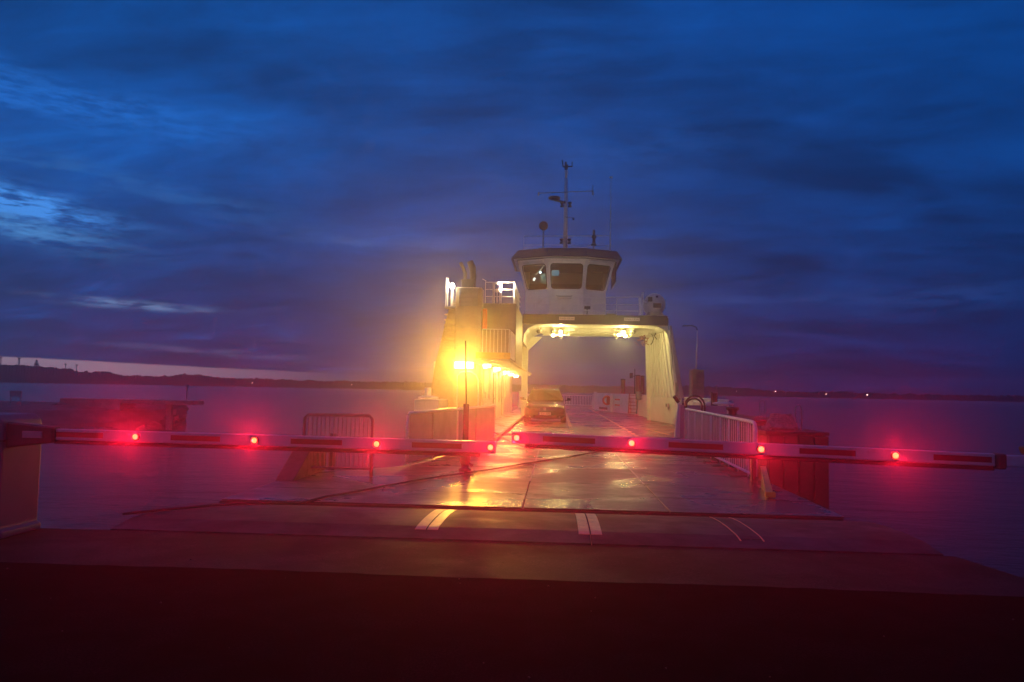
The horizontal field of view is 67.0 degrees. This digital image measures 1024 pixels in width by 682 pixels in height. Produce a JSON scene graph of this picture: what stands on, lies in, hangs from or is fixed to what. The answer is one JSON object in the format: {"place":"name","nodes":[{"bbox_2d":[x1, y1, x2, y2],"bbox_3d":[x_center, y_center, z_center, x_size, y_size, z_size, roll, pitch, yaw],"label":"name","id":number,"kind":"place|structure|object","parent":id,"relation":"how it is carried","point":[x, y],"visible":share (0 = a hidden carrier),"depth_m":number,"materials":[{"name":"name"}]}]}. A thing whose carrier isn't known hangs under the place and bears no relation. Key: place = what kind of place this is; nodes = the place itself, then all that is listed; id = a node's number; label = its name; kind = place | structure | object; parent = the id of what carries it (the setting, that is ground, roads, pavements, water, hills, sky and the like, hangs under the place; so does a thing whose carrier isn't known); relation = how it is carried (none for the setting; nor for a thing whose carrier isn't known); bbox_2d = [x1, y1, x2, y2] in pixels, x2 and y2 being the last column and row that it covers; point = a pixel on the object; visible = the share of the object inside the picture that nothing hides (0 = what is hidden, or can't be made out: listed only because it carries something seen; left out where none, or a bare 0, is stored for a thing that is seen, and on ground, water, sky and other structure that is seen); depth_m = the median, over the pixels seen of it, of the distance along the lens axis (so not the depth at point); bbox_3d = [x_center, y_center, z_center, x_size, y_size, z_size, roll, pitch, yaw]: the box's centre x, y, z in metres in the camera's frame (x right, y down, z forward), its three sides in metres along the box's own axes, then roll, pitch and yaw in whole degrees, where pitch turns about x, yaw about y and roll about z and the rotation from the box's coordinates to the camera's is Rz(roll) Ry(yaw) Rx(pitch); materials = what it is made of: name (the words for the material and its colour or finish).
{"place":"outdoors","nodes":[
{"label":"outdoors","id":0,"kind":"place"},
{"bbox_2d":[0,364,431,389],"bbox_3d":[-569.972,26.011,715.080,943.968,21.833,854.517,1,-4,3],"label":"hills","id":1,"kind":"structure","parent":0,"point":[24,373],"depth_m":905.64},
{"bbox_2d":[0,562,1023,681],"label":"road","id":2,"kind":"structure","parent":0,"point":[114,623],"depth_m":4.56,"materials":[{"name":"black asphalt"}]},
{"bbox_2d":[5,534,1013,677],"bbox_3d":[-0.213,1.736,5.119,7.746,0.014,3.918,1,-4,3],"label":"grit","id":3,"kind":"object","parent":2,"relation":"on","point":[349,571],"visible":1,"depth_m":5.31,"materials":[{"name":"stone"}]},
{"bbox_2d":[0,382,1023,577],"bbox_3d":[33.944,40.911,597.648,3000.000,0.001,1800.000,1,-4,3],"label":"water","id":4,"kind":"structure","parent":0,"point":[976,516],"depth_m":32.20,"materials":[{"name":"blue liquid"}]},
{"bbox_2d":[0,401,188,429],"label":"breakwater","id":5,"kind":"object","parent":4,"relation":"in","point":[142,416],"visible":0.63,"depth_m":48.05,"materials":[{"name":"grey stone"}]},
{"bbox_2d":[10,391,21,405],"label":"sign board","id":6,"kind":"object","parent":5,"relation":"on","point":[15,393],"visible":0.84,"depth_m":47.66,"materials":[{"name":"grey metal"}]},
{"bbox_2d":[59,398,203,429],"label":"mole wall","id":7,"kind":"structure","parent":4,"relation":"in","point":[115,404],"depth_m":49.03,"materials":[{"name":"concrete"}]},
{"bbox_2d":[185,383,188,399],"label":"marker pole","id":8,"kind":"object","parent":7,"relation":"on","point":[186,385],"visible":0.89,"depth_m":49.71,"materials":[{"name":"grey metal"}]},
{"bbox_2d":[412,160,733,463],"bbox_3d":[3.760,-0.873,45.255,11.950,14.554,49.500,1,-4,3],"label":"car ferry","id":9,"kind":"object","parent":4,"relation":"on","point":[565,286],"visible":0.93,"depth_m":33.84,"materials":[{"name":"white paint"}]},
{"bbox_2d":[520,387,570,422],"bbox_3d":[1.529,2.879,35.172,2.257,1.526,4.726,1,-4,3],"label":"parked car","id":10,"kind":"object","parent":9,"relation":"on","point":[545,404],"visible":1,"depth_m":33.28,"materials":[{"name":"paint"}]},
{"bbox_2d":[628,393,636,413],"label":"ladder","id":11,"kind":"object","parent":9,"relation":"on","point":[631,405],"visible":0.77,"depth_m":48.16,"materials":[{"name":"metal"}]},
{"bbox_2d":[635,391,641,413],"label":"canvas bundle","id":12,"kind":"object","parent":9,"relation":"attached to","point":[638,395],"visible":1,"depth_m":45.31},
{"bbox_2d":[643,293,667,316],"bbox_3d":[6.383,-1.564,34.993,1.150,1.160,1.540,1,-4,3],"label":"life raft","id":13,"kind":"object","parent":9,"relation":"on","point":[655,304],"visible":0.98,"depth_m":34.40,"materials":[{"name":"white plastic"}]},
{"bbox_2d":[685,398,702,410],"bbox_3d":[5.642,2.029,23.958,0.536,0.548,0.155,1,-4,3],"label":"hose","id":14,"kind":"object","parent":9,"relation":"attached to","point":[688,400],"visible":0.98,"depth_m":23.95,"materials":[{"name":"black rubber"}]},
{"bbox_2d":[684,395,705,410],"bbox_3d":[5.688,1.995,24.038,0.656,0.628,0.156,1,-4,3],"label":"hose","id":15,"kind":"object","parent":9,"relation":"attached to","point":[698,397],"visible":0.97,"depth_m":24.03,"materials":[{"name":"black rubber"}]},
{"bbox_2d":[621,379,625,393],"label":"mooring pile","id":16,"kind":"object","parent":4,"relation":"in","point":[622,386],"visible":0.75,"depth_m":74.20,"materials":[{"name":"metal"}]},
{"bbox_2d":[630,369,634,393],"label":"sign post","id":17,"kind":"object","parent":4,"relation":"in","point":[631,375],"visible":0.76,"depth_m":74.31,"materials":[{"name":"metal"}]},
{"bbox_2d":[635,375,639,392],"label":"mooring pile","id":18,"kind":"object","parent":4,"relation":"in","point":[637,389],"visible":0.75,"depth_m":74.15,"materials":[{"name":"metal"}]},
{"bbox_2d":[640,375,644,393],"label":"mooring pile","id":19,"kind":"object","parent":4,"relation":"in","point":[642,384],"visible":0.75,"depth_m":74.43,"materials":[{"name":"metal"}]},
{"bbox_2d":[681,325,703,397],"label":"lamp pile","id":20,"kind":"object","parent":4,"relation":"in","point":[696,378],"visible":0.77,"depth_m":41.34,"materials":[{"name":"metal"}]},
{"bbox_2d":[697,413,828,508],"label":"fender pier","id":21,"kind":"structure","parent":4,"relation":"in","point":[809,481],"depth_m":13.46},
{"bbox_2d":[761,413,798,429],"bbox_3d":[4.936,1.487,14.335,0.701,0.315,0.735,1,-4,3],"label":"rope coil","id":22,"kind":"object","parent":21,"relation":"on","point":[779,421],"visible":1,"depth_m":14.12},
{"bbox_2d":[795,404,801,429],"bbox_3d":[5.281,1.430,14.262,0.138,0.524,0.028,1,-4,3],"label":"ladder hoop","id":23,"kind":"object","parent":21,"relation":"on","point":[801,414],"visible":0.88,"depth_m":14.25,"materials":[{"name":"grey metal"}]},
{"bbox_2d":[0,528,1023,596],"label":"quay apron","id":24,"kind":"object","parent":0,"point":[766,568],"visible":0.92,"depth_m":6.43,"materials":[{"name":"concrete"}]},
{"bbox_2d":[0,412,495,538],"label":"road barrier","id":25,"kind":"object","parent":24,"relation":"on","point":[24,437],"visible":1,"depth_m":6.94,"materials":[{"name":"white painted metal"},{"name":"red paint"},{"name":"red lamp plastic"}]},
{"bbox_2d":[511,431,1023,470],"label":"road barrier","id":26,"kind":"object","parent":24,"relation":"on","point":[854,455],"visible":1,"depth_m":6.42,"materials":[{"name":"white metal"}]},
{"bbox_2d":[0,0,1023,395],"label":"sky","id":27,"kind":"structure","parent":0,"point":[830,192],"materials":[{"name":"blue"}]},
{"bbox_2d":[219,443,844,521],"bbox_3d":[0.519,2.717,14.627,7.672,0.756,11.250,1,-4,3],"label":"linkspan","id":28,"kind":"object","parent":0,"point":[632,484],"visible":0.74,"depth_m":11.13,"materials":[{"name":"metal"}]},
{"bbox_2d":[275,433,336,480],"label":"steel buttress","id":29,"kind":"structure","parent":28,"relation":"attached to","point":[297,465],"depth_m":12.03,"materials":[{"name":"metal"}]},
{"bbox_2d":[302,413,373,476],"bbox_3d":[-2.771,1.642,12.298,1.156,0.983,0.056,1,-4,3],"label":"bridge railing","id":30,"kind":"object","parent":28,"relation":"on","point":[347,415],"visible":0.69,"depth_m":12.29,"materials":[{"name":"metal"}]},
{"bbox_2d":[122,451,598,514],"bbox_3d":[-0.262,2.235,13.673,0.482,0.116,13.772,-1,-4,31],"label":"hose","id":31,"kind":"object","parent":28,"relation":"on","point":[223,504],"visible":0.91,"depth_m":9.63,"materials":[{"name":"black rubber"}]},
{"bbox_2d":[405,404,495,463],"bbox_3d":[-1.188,1.979,17.468,0.109,1.015,7.253,0,-4,11],"label":"guide panel","id":32,"kind":"object","parent":28,"relation":"on","point":[442,424],"visible":0.83,"depth_m":16.51,"materials":[{"name":"grey metal"}]},
{"bbox_2d":[494,432,533,448],"bbox_3d":[0.000,2.509,19.607,0.056,0.254,2.849,2,-4,-21],"label":"rope","id":33,"kind":"object","parent":32,"relation":"attached to","point":[510,441],"visible":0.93,"depth_m":19.78,"materials":[{"name":"beige fabric"}]},
{"bbox_2d":[458,341,472,470],"bbox_3d":[-0.789,1.116,13.420,0.219,2.250,0.229,4,-4,-35],"label":"signal post","id":34,"kind":"object","parent":28,"relation":"on","point":[465,461],"visible":0.89,"depth_m":13.36,"materials":[{"name":"metal"}]},
{"bbox_2d":[110,502,943,555],"bbox_3d":[0.067,2.049,8.121,7.780,0.363,1.830,1,-4,3],"label":"ramp flap","id":35,"kind":"object","parent":28,"relation":"attached to","point":[623,530],"visible":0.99,"depth_m":7.66,"materials":[{"name":"metal"}]},
{"bbox_2d":[684,408,757,476],"bbox_3d":[4.210,2.046,16.821,0.335,1.012,8.216,1,-4,5],"label":"bridge railing","id":36,"kind":"object","parent":28,"relation":"on","point":[690,426],"visible":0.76,"depth_m":15.61,"materials":[{"name":"grey metal"}]},
{"bbox_2d":[750,459,775,497],"bbox_3d":[3.769,1.912,11.652,0.153,0.620,2.131,0,-4,12],"label":"stop bracket","id":37,"kind":"object","parent":28,"relation":"on","point":[766,487],"visible":0.89,"depth_m":11.44,"materials":[{"name":"metal"}]},
{"bbox_2d":[726,406,738,415],"bbox_3d":[5.433,1.748,19.050,0.320,0.270,0.312,1,-4,3],"label":"bollard","id":38,"kind":"object","parent":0,"point":[732,410],"visible":0.78,"depth_m":18.95,"materials":[{"name":"metal"}]},
{"bbox_2d":[512,384,1023,401],"bbox_3d":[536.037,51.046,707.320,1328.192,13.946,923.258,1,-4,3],"label":"hills","id":39,"kind":"structure","parent":0,"point":[726,391],"depth_m":1012.89,"materials":[{"name":"black plant"}]}
]}

